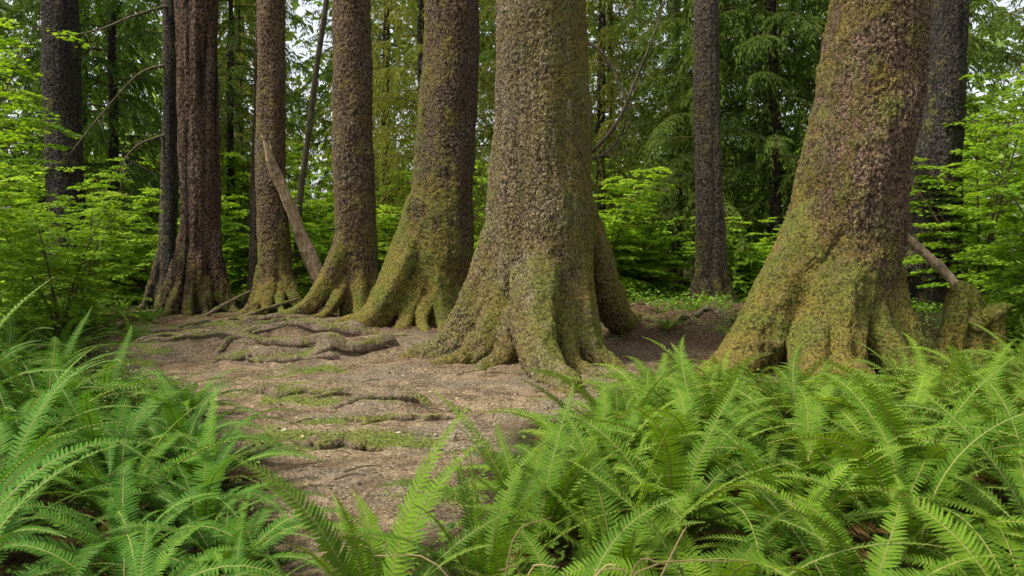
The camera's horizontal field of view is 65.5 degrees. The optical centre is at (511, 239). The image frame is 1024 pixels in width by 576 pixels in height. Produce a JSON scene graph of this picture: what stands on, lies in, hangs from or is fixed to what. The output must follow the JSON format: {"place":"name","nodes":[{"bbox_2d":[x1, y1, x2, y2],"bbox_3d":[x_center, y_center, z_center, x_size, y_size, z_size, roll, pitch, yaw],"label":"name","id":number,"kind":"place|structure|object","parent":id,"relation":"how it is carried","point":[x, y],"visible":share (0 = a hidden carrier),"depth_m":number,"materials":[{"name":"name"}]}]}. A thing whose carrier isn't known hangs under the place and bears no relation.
{"place":"outdoors","nodes":[
{"label":"outdoors","id":0,"kind":"place"},
{"bbox_2d":[0,246,1023,575],"bbox_3d":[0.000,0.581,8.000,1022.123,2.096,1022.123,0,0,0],"label":"ground","id":1,"kind":"structure","parent":0,"point":[488,396],"depth_m":7.21,"materials":[{"name":"soil"}]},
{"bbox_2d":[0,0,43,246],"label":"conifer tree","id":2,"kind":"object","parent":1,"relation":"on","point":[21,34],"visible":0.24,"depth_m":21.01,"materials":[{"name":"green plant"}]},
{"bbox_2d":[0,52,75,299],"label":"vine maple","id":3,"kind":"object","parent":1,"relation":"on","point":[34,129],"visible":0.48,"depth_m":12.98,"materials":[{"name":"green plant"}]},
{"bbox_2d":[0,17,88,354],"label":"vine maple","id":4,"kind":"object","parent":1,"relation":"on","point":[10,41],"visible":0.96,"depth_m":10.14,"materials":[{"name":"green plant"}]},
{"bbox_2d":[0,279,95,403],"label":"sword fern","id":5,"kind":"object","parent":1,"relation":"on","point":[37,370],"visible":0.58,"depth_m":6.76,"materials":[{"name":"green plant"}]},
{"bbox_2d":[0,167,122,307],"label":"vine maple","id":6,"kind":"object","parent":1,"relation":"on","point":[34,180],"visible":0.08,"depth_m":17.83,"materials":[{"name":"green plant"}]},
{"bbox_2d":[39,0,87,305],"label":"spruce tree","id":7,"kind":"object","parent":1,"relation":"on","point":[60,69],"visible":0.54,"depth_m":17.20,"materials":[{"name":"brown plant"}]},
{"bbox_2d":[0,117,147,290],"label":"vine maple","id":8,"kind":"object","parent":1,"relation":"on","point":[29,171],"visible":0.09,"depth_m":20.25,"materials":[{"name":"green plant"}]},
{"bbox_2d":[0,359,156,510],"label":"sword fern","id":9,"kind":"object","parent":1,"relation":"on","point":[22,440],"visible":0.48,"depth_m":4.72,"materials":[{"name":"green plant"}]},
{"bbox_2d":[0,421,158,575],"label":"sword fern","id":10,"kind":"object","parent":1,"relation":"on","point":[21,467],"visible":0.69,"depth_m":3.98,"materials":[{"name":"green plant"}]},
{"bbox_2d":[0,187,162,337],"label":"vine maple","id":11,"kind":"object","parent":1,"relation":"on","point":[62,263],"visible":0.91,"depth_m":11.80,"materials":[{"name":"green plant"}]},
{"bbox_2d":[0,0,162,247],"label":"conifer tree","id":12,"kind":"object","parent":1,"relation":"on","point":[93,69],"visible":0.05,"depth_m":32.25,"materials":[{"name":"green plant"}]},
{"bbox_2d":[18,157,154,314],"bbox_3d":[-8.067,-0.043,15.129,2.204,3.112,2.334,0,0,29],"label":"vine maple","id":13,"kind":"object","parent":1,"relation":"on","point":[91,227],"visible":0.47,"depth_m":14.96,"materials":[{"name":"green plant"}]},
{"bbox_2d":[0,336,172,428],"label":"sword fern","id":14,"kind":"object","parent":1,"relation":"on","point":[16,396],"visible":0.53,"depth_m":6.36,"materials":[{"name":"green plant"}]},
{"bbox_2d":[0,443,176,575],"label":"sword fern","id":15,"kind":"object","parent":1,"relation":"on","point":[44,570],"visible":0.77,"depth_m":3.27,"materials":[{"name":"green plant"}]},
{"bbox_2d":[0,0,179,255],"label":"conifer tree","id":16,"kind":"object","parent":1,"relation":"on","point":[32,162],"visible":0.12,"depth_m":26.78,"materials":[{"name":"green plant"}]},
{"bbox_2d":[4,327,188,410],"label":"sword fern","id":17,"kind":"object","parent":1,"relation":"on","point":[106,378],"visible":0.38,"depth_m":7.27,"materials":[{"name":"green plant"}]},
{"bbox_2d":[0,346,194,477],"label":"sword fern","id":18,"kind":"object","parent":1,"relation":"on","point":[40,432],"visible":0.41,"depth_m":5.51,"materials":[{"name":"green plant"}]},
{"bbox_2d":[0,370,220,511],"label":"sword fern","id":19,"kind":"object","parent":1,"relation":"on","point":[92,435],"visible":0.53,"depth_m":5.10,"materials":[{"name":"green plant"}]},
{"bbox_2d":[0,0,248,283],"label":"conifer tree","id":20,"kind":"object","parent":1,"relation":"on","point":[112,41],"visible":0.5,"depth_m":21.20,"materials":[{"name":"green plant"}]},
{"bbox_2d":[3,329,259,462],"bbox_3d":[-2.862,1.129,6.070,1.815,0.965,1.819,0,0,-19],"label":"sword fern","id":21,"kind":"object","parent":1,"relation":"on","point":[54,412],"visible":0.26,"depth_m":6.05,"materials":[{"name":"green plant"}]},
{"bbox_2d":[85,191,179,306],"bbox_3d":[-8.721,0.213,18.398,3.116,2.821,2.558,0,0,16],"label":"vine maple","id":22,"kind":"object","parent":1,"relation":"on","point":[144,274],"visible":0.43,"depth_m":18.04,"materials":[{"name":"plant"}]},
{"bbox_2d":[26,0,241,286],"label":"dead spruce","id":23,"kind":"object","parent":1,"relation":"on","point":[168,145],"visible":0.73,"depth_m":16.90,"materials":[{"name":"wood"}]},
{"bbox_2d":[0,460,287,575],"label":"sword fern","id":24,"kind":"object","parent":1,"relation":"on","point":[89,536],"visible":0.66,"depth_m":3.55,"materials":[{"name":"green plant"}]},
{"bbox_2d":[0,393,287,540],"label":"sword fern","id":25,"kind":"object","parent":1,"relation":"on","point":[127,456],"visible":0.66,"depth_m":4.38,"materials":[{"name":"green plant"}]},
{"bbox_2d":[0,519,292,575],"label":"sword fern","id":26,"kind":"object","parent":1,"relation":"on","point":[159,562],"visible":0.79,"depth_m":3.13,"materials":[{"name":"green plant"}]},
{"bbox_2d":[134,0,178,309],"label":"spruce tree","id":27,"kind":"object","parent":1,"relation":"on","point":[153,289],"visible":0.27,"depth_m":17.16,"materials":[{"name":"grey plant"}]},
{"bbox_2d":[30,424,334,554],"bbox_3d":[-1.635,1.298,4.120,1.326,0.605,1.223,0,0,11],"label":"sword fern","id":28,"kind":"object","parent":1,"relation":"on","point":[201,509],"visible":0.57,"depth_m":4.07,"materials":[{"name":"green plant"}]},
{"bbox_2d":[149,0,238,316],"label":"spruce tree","id":29,"kind":"object","parent":1,"relation":"on","point":[196,281],"visible":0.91,"depth_m":16.06,"materials":[{"name":"red plant"}]},
{"bbox_2d":[87,369,300,463],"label":"sword fern","id":30,"kind":"object","parent":1,"relation":"on","point":[174,415],"visible":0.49,"depth_m":5.69,"materials":[{"name":"green plant"}]},
{"bbox_2d":[134,361,253,416],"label":"sword fern","id":31,"kind":"object","parent":1,"relation":"on","point":[191,401],"visible":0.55,"depth_m":6.95,"materials":[{"name":"green plant"}]},
{"bbox_2d":[88,386,324,502],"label":"sword fern","id":32,"kind":"object","parent":1,"relation":"on","point":[209,438],"visible":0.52,"depth_m":4.98,"materials":[{"name":"green plant"}]},
{"bbox_2d":[126,0,326,269],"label":"conifer tree","id":33,"kind":"object","parent":1,"relation":"on","point":[230,119],"visible":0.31,"depth_m":24.91,"materials":[{"name":"green plant"}]},
{"bbox_2d":[94,493,360,575],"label":"sword fern","id":34,"kind":"object","parent":1,"relation":"on","point":[268,537],"visible":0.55,"depth_m":3.58,"materials":[{"name":"green plant"}]},
{"bbox_2d":[143,143,312,282],"bbox_3d":[-9.265,-0.729,26.079,5.414,4.654,5.001,0,0,-7],"label":"vine maple","id":35,"kind":"object","parent":1,"relation":"on","point":[231,154],"visible":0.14,"depth_m":24.99,"materials":[{"name":"green plant"}]},
{"bbox_2d":[137,0,325,231],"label":"conifer tree","id":36,"kind":"object","parent":1,"relation":"on","point":[239,134],"visible":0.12,"depth_m":32.01,"materials":[{"name":"green plant"}]},
{"bbox_2d":[133,1,331,248],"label":"conifer tree","id":37,"kind":"object","parent":1,"relation":"on","point":[290,122],"visible":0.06,"depth_m":41.02,"materials":[{"name":"green plant"}]},
{"bbox_2d":[237,0,257,309],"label":"spruce tree","id":38,"kind":"object","parent":1,"relation":"on","point":[253,259],"visible":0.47,"depth_m":16.51,"materials":[{"name":"brown plant"}]},
{"bbox_2d":[178,190,320,299],"bbox_3d":[-6.070,0.191,18.910,3.078,2.864,3.332,0,0,26],"label":"vine maple","id":39,"kind":"object","parent":1,"relation":"on","point":[235,246],"visible":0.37,"depth_m":18.33,"materials":[{"name":"plant"}]},
{"bbox_2d":[132,320,368,343],"bbox_3d":[-3.627,1.363,11.140,3.386,0.457,0.603,0,0,-2],"label":"exposed root","id":40,"kind":"object","parent":1,"relation":"on","point":[347,331],"visible":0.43,"depth_m":11.22,"materials":[{"name":"brown wood"}]},
{"bbox_2d":[235,0,301,317],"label":"spruce tree","id":41,"kind":"object","parent":1,"relation":"on","point":[274,281],"visible":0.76,"depth_m":15.54,"materials":[{"name":"brown plant"}]},
{"bbox_2d":[142,329,399,355],"bbox_3d":[-3.429,1.395,10.518,3.816,0.410,0.985,0,0,5],"label":"exposed root","id":42,"kind":"object","parent":1,"relation":"on","point":[322,342],"visible":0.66,"depth_m":10.47,"materials":[{"name":"brown wood"}]},
{"bbox_2d":[261,134,325,304],"bbox_3d":[-4.281,-0.386,15.687,1.324,3.366,0.335,0,0,-27],"label":"leaning snag","id":43,"kind":"object","parent":1,"relation":"on","point":[310,258],"visible":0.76,"depth_m":15.62,"materials":[{"name":"brown wood"}]},
{"bbox_2d":[293,0,328,288],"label":"dead tree","id":44,"kind":"object","parent":1,"relation":"on","point":[305,157],"visible":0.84,"depth_m":18.44,"materials":[{"name":"brown wood"}]},
{"bbox_2d":[242,434,382,456],"bbox_3d":[-1.520,1.590,6.035,1.161,0.194,0.568,0,0,0],"label":"exposed root","id":45,"kind":"object","parent":1,"relation":"on","point":[315,442],"visible":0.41,"depth_m":6.00,"materials":[{"name":"brown wood"}]},
{"bbox_2d":[277,0,378,317],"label":"spruce tree","id":46,"kind":"object","parent":1,"relation":"on","point":[344,283],"visible":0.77,"depth_m":14.96,"materials":[{"name":"brown plant"}]},
{"bbox_2d":[290,192,390,298],"bbox_3d":[-4.542,0.239,18.907,3.116,2.821,2.558,0,0,-45],"label":"vine maple","id":47,"kind":"object","parent":1,"relation":"on","point":[324,252],"visible":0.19,"depth_m":18.33,"materials":[{"name":"green plant"}]},
{"bbox_2d":[287,156,402,281],"bbox_3d":[-5.694,-0.610,25.484,4.986,4.513,4.093,0,0,12],"label":"vine maple","id":48,"kind":"object","parent":1,"relation":"on","point":[311,214],"visible":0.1,"depth_m":25.68,"materials":[{"name":"plant"}]},
{"bbox_2d":[285,0,417,232],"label":"conifer tree","id":49,"kind":"object","parent":1,"relation":"on","point":[325,77],"visible":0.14,"depth_m":42.40,"materials":[{"name":"green plant"}]},
{"bbox_2d":[252,382,473,413],"bbox_3d":[-1.417,1.537,7.476,2.296,0.268,0.524,0,0,21],"label":"exposed root","id":50,"kind":"object","parent":1,"relation":"on","point":[351,393],"visible":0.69,"depth_m":7.54,"materials":[{"name":"brown wood"}]},
{"bbox_2d":[302,0,424,263],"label":"conifer tree","id":51,"kind":"object","parent":1,"relation":"on","point":[385,34],"visible":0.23,"depth_m":27.86,"materials":[{"name":"green plant"}]},
{"bbox_2d":[220,404,514,575],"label":"sword fern","id":52,"kind":"object","parent":1,"relation":"on","point":[360,563],"visible":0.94,"depth_m":2.93,"materials":[{"name":"green plant"}]},
{"bbox_2d":[333,0,479,330],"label":"spruce tree","id":53,"kind":"object","parent":1,"relation":"on","point":[422,277],"visible":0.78,"depth_m":13.32,"materials":[{"name":"brown plant"}]},
{"bbox_2d":[325,0,495,254],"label":"conifer tree","id":54,"kind":"object","parent":1,"relation":"on","point":[420,22],"visible":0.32,"depth_m":20.32,"materials":[{"name":"green plant"}]},
{"bbox_2d":[105,301,742,558],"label":"forest litter","id":55,"kind":"object","parent":1,"relation":"on","point":[350,469],"visible":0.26,"depth_m":8.43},
{"bbox_2d":[281,436,659,575],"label":"sword fern","id":56,"kind":"object","parent":1,"relation":"on","point":[496,557],"visible":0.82,"depth_m":3.21,"materials":[{"name":"green plant"}]},
{"bbox_2d":[0,0,1023,261],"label":"distant wood","id":57,"kind":"object","parent":1,"relation":"on","point":[976,84],"visible":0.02,"depth_m":47.75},
{"bbox_2d":[0,278,1023,575],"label":"ground cover","id":58,"kind":"object","parent":1,"relation":"on","point":[1018,302],"visible":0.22,"depth_m":8.55,"materials":[{"name":"green plant"}]},
{"bbox_2d":[396,0,642,395],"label":"spruce tree","id":59,"kind":"object","parent":1,"relation":"on","point":[543,288],"visible":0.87,"depth_m":9.83,"materials":[{"name":"brown plant"}]},
{"bbox_2d":[375,383,676,563],"bbox_3d":[-0.014,1.139,3.690,1.286,0.833,1.157,0,0,-22],"label":"sword fern","id":60,"kind":"object","parent":1,"relation":"on","point":[546,507],"visible":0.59,"depth_m":3.76,"materials":[{"name":"green plant"}]},
{"bbox_2d":[472,0,601,235],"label":"conifer tree","id":61,"kind":"object","parent":1,"relation":"on","point":[491,69],"visible":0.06,"depth_m":20.19,"materials":[{"name":"green plant"}]},
{"bbox_2d":[410,496,687,575],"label":"sword fern","id":62,"kind":"object","parent":1,"relation":"on","point":[542,569],"visible":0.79,"depth_m":2.88,"materials":[{"name":"green plant"}]},
{"bbox_2d":[434,411,748,566],"bbox_3d":[0.299,1.296,4.030,1.472,0.605,1.669,0,0,33],"label":"sword fern","id":63,"kind":"object","parent":1,"relation":"on","point":[578,501],"visible":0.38,"depth_m":3.93,"materials":[{"name":"green plant"}]},
{"bbox_2d":[471,378,735,495],"bbox_3d":[0.700,1.201,4.896,1.665,0.741,1.642,0,0,45],"label":"sword fern","id":64,"kind":"object","parent":1,"relation":"on","point":[604,410],"visible":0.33,"depth_m":4.95,"materials":[{"name":"green plant"}]},
{"bbox_2d":[518,368,714,454],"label":"sword fern","id":65,"kind":"object","parent":1,"relation":"on","point":[643,400],"visible":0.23,"depth_m":5.62,"materials":[{"name":"green plant"}]},
{"bbox_2d":[459,408,801,575],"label":"sword fern","id":66,"kind":"object","parent":1,"relation":"on","point":[628,550],"visible":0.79,"depth_m":3.38,"materials":[{"name":"green plant"}]},
{"bbox_2d":[588,0,673,185],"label":"dead spruce","id":67,"kind":"object","parent":1,"relation":"on","point":[612,128],"visible":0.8,"depth_m":14.10,"materials":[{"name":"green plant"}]},
{"bbox_2d":[593,166,674,299],"bbox_3d":[1.828,-0.043,17.858,3.540,3.043,3.270,0,0,-5],"label":"vine maple","id":68,"kind":"object","parent":1,"relation":"on","point":[613,229],"visible":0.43,"depth_m":17.30,"materials":[{"name":"green plant"}]},
{"bbox_2d":[586,0,692,230],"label":"conifer tree","id":69,"kind":"object","parent":1,"relation":"on","point":[612,19],"visible":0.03,"depth_m":39.91,"materials":[{"name":"green plant"}]},
{"bbox_2d":[586,0,693,259],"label":"conifer tree","id":70,"kind":"object","parent":1,"relation":"on","point":[601,94],"visible":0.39,"depth_m":22.68,"materials":[{"name":"green plant"}]},
{"bbox_2d":[544,362,738,437],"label":"sword fern","id":71,"kind":"object","parent":1,"relation":"on","point":[653,398],"visible":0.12,"depth_m":6.34,"materials":[{"name":"green plant"}]},
{"bbox_2d":[603,190,694,300],"bbox_3d":[2.879,0.158,18.594,3.116,2.821,2.558,0,0,14],"label":"vine maple","id":72,"kind":"object","parent":1,"relation":"on","point":[649,277],"visible":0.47,"depth_m":18.15,"materials":[{"name":"green plant"}]},
{"bbox_2d":[505,378,837,575],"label":"sword fern","id":73,"kind":"object","parent":1,"relation":"on","point":[681,479],"visible":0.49,"depth_m":3.67,"materials":[{"name":"green plant"}]},
{"bbox_2d":[588,0,793,285],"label":"conifer tree","id":74,"kind":"object","parent":1,"relation":"on","point":[655,106],"visible":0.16,"depth_m":24.90,"materials":[{"name":"green plant"}]},
{"bbox_2d":[586,0,817,286],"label":"conifer tree","id":75,"kind":"object","parent":1,"relation":"on","point":[662,142],"visible":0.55,"depth_m":19.84,"materials":[{"name":"green plant"}]},
{"bbox_2d":[568,377,849,507],"bbox_3d":[1.098,1.246,4.653,1.734,0.771,1.634,0,0,-28],"label":"sword fern","id":76,"kind":"object","parent":1,"relation":"on","point":[644,437],"visible":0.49,"depth_m":4.67,"materials":[{"name":"green plant"}]},
{"bbox_2d":[576,335,845,470],"bbox_3d":[1.322,1.145,5.321,1.953,0.835,1.738,0,0,25],"label":"sword fern","id":77,"kind":"object","parent":1,"relation":"on","point":[710,410],"visible":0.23,"depth_m":5.54,"materials":[{"name":"green plant"}]},
{"bbox_2d":[612,0,814,259],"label":"conifer tree","id":78,"kind":"object","parent":1,"relation":"on","point":[741,140],"visible":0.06,"depth_m":30.72,"materials":[{"name":"green plant"}]},
{"bbox_2d":[689,0,739,302],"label":"cedar tree","id":79,"kind":"object","parent":1,"relation":"on","point":[711,274],"visible":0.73,"depth_m":14.98,"materials":[{"name":"grey plant"}]},
{"bbox_2d":[607,343,843,434],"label":"sword fern","id":80,"kind":"object","parent":1,"relation":"on","point":[721,394],"visible":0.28,"depth_m":6.14,"materials":[{"name":"green plant"}]},
{"bbox_2d":[687,216,784,301],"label":"vine maple","id":81,"kind":"object","parent":1,"relation":"on","point":[742,278],"visible":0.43,"depth_m":17.82,"materials":[{"name":"green plant"}]},
{"bbox_2d":[645,0,829,281],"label":"conifer tree","id":82,"kind":"object","parent":1,"relation":"on","point":[772,203],"visible":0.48,"depth_m":19.61,"materials":[{"name":"green plant"}]},
{"bbox_2d":[554,460,952,575],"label":"sword fern","id":83,"kind":"object","parent":1,"relation":"on","point":[661,539],"visible":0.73,"depth_m":3.01,"materials":[{"name":"green plant"}]},
{"bbox_2d":[572,420,984,575],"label":"sword fern","id":84,"kind":"object","parent":1,"relation":"on","point":[823,495],"visible":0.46,"depth_m":3.68,"materials":[{"name":"green plant"}]},
{"bbox_2d":[694,337,911,428],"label":"sword fern","id":85,"kind":"object","parent":1,"relation":"on","point":[786,402],"visible":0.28,"depth_m":6.35,"materials":[{"name":"green plant"}]},
{"bbox_2d":[690,355,944,470],"bbox_3d":[2.148,1.231,5.280,1.839,0.829,1.864,0,0,-7],"label":"sword fern","id":86,"kind":"object","parent":1,"relation":"on","point":[778,434],"visible":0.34,"depth_m":5.39,"materials":[{"name":"green plant"}]},
{"bbox_2d":[693,0,964,393],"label":"spruce tree","id":87,"kind":"object","parent":1,"relation":"on","point":[830,279],"visible":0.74,"depth_m":9.23,"materials":[{"name":"brown plant"}]},
{"bbox_2d":[646,385,1023,548],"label":"sword fern","id":88,"kind":"object","parent":1,"relation":"on","point":[813,463],"visible":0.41,"depth_m":4.31,"materials":[{"name":"green plant"}]},
{"bbox_2d":[661,472,1023,575],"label":"sword fern","id":89,"kind":"object","parent":1,"relation":"on","point":[838,565],"visible":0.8,"depth_m":3.13,"materials":[{"name":"green plant"}]},
{"bbox_2d":[723,0,987,278],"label":"conifer tree","id":90,"kind":"object","parent":1,"relation":"on","point":[791,85],"visible":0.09,"depth_m":20.35,"materials":[{"name":"green plant"}]},
{"bbox_2d":[744,356,1023,537],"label":"sword fern","id":91,"kind":"object","parent":1,"relation":"on","point":[932,453],"visible":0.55,"depth_m":4.40,"materials":[{"name":"green plant"}]},
{"bbox_2d":[759,0,1023,213],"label":"conifer tree","id":92,"kind":"object","parent":1,"relation":"on","point":[973,49],"visible":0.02,"depth_m":21.85,"materials":[{"name":"green plant"}]},
{"bbox_2d":[764,408,1023,575],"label":"sword fern","id":93,"kind":"object","parent":1,"relation":"on","point":[923,536],"visible":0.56,"depth_m":3.65,"materials":[{"name":"green plant"}]},
{"bbox_2d":[783,369,1022,494],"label":"sword fern","id":94,"kind":"object","parent":1,"relation":"on","point":[911,398],"visible":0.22,"depth_m":5.40,"materials":[{"name":"green plant"}]},
{"bbox_2d":[827,371,1023,500],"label":"sword fern","id":95,"kind":"object","parent":1,"relation":"on","point":[1017,429],"visible":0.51,"depth_m":4.55,"materials":[{"name":"green plant"}]},
{"bbox_2d":[839,485,1023,575],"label":"sword fern","id":96,"kind":"object","parent":1,"relation":"on","point":[999,566],"visible":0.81,"depth_m":3.15,"materials":[{"name":"green plant"}]},
{"bbox_2d":[846,340,1023,452],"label":"sword fern","id":97,"kind":"object","parent":1,"relation":"on","point":[972,379],"visible":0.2,"depth_m":6.38,"materials":[{"name":"green plant"}]},
{"bbox_2d":[846,385,1023,477],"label":"sword fern","id":98,"kind":"object","parent":1,"relation":"on","point":[917,406],"visible":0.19,"depth_m":5.40,"materials":[{"name":"green plant"}]},
{"bbox_2d":[903,0,968,310],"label":"spruce tree","id":99,"kind":"object","parent":1,"relation":"on","point":[938,142],"visible":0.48,"depth_m":13.11,"materials":[{"name":"brown plant"}]},
{"bbox_2d":[869,383,1023,561],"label":"sword fern","id":100,"kind":"object","parent":1,"relation":"on","point":[1009,480],"visible":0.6,"depth_m":3.75,"materials":[{"name":"green plant"}]},
{"bbox_2d":[907,233,1010,369],"bbox_3d":[5.256,0.901,9.618,1.390,2.220,0.647,0,0,0],"label":"mossy stump","id":101,"kind":"object","parent":1,"relation":"on","point":[964,303],"visible":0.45,"depth_m":9.45,"materials":[{"name":"green plant"}]},
{"bbox_2d":[902,65,1023,304],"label":"vine maple","id":102,"kind":"object","parent":1,"relation":"on","point":[979,222],"visible":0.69,"depth_m":12.61,"materials":[{"name":"green plant"}]},
{"bbox_2d":[952,125,1023,347],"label":"vine maple","id":103,"kind":"object","parent":1,"relation":"on","point":[1018,186],"visible":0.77,"depth_m":10.70,"materials":[{"name":"green plant"}]},
{"bbox_2d":[960,73,1023,292],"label":"vine maple","id":104,"kind":"object","parent":1,"relation":"on","point":[996,147],"visible":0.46,"depth_m":13.26,"materials":[{"name":"green plant"}]},
{"bbox_2d":[962,0,1023,234],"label":"conifer tree","id":105,"kind":"object","parent":1,"relation":"on","point":[995,8],"visible":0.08,"depth_m":29.23,"materials":[{"name":"green plant"}]},
{"bbox_2d":[968,0,1023,245],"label":"conifer tree","id":106,"kind":"object","parent":1,"relation":"on","point":[1018,48],"visible":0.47,"depth_m":21.34,"materials":[{"name":"green plant"}]},
{"bbox_2d":[0,0,1023,238],"label":"sky","id":107,"kind":"structure","parent":0,"point":[300,11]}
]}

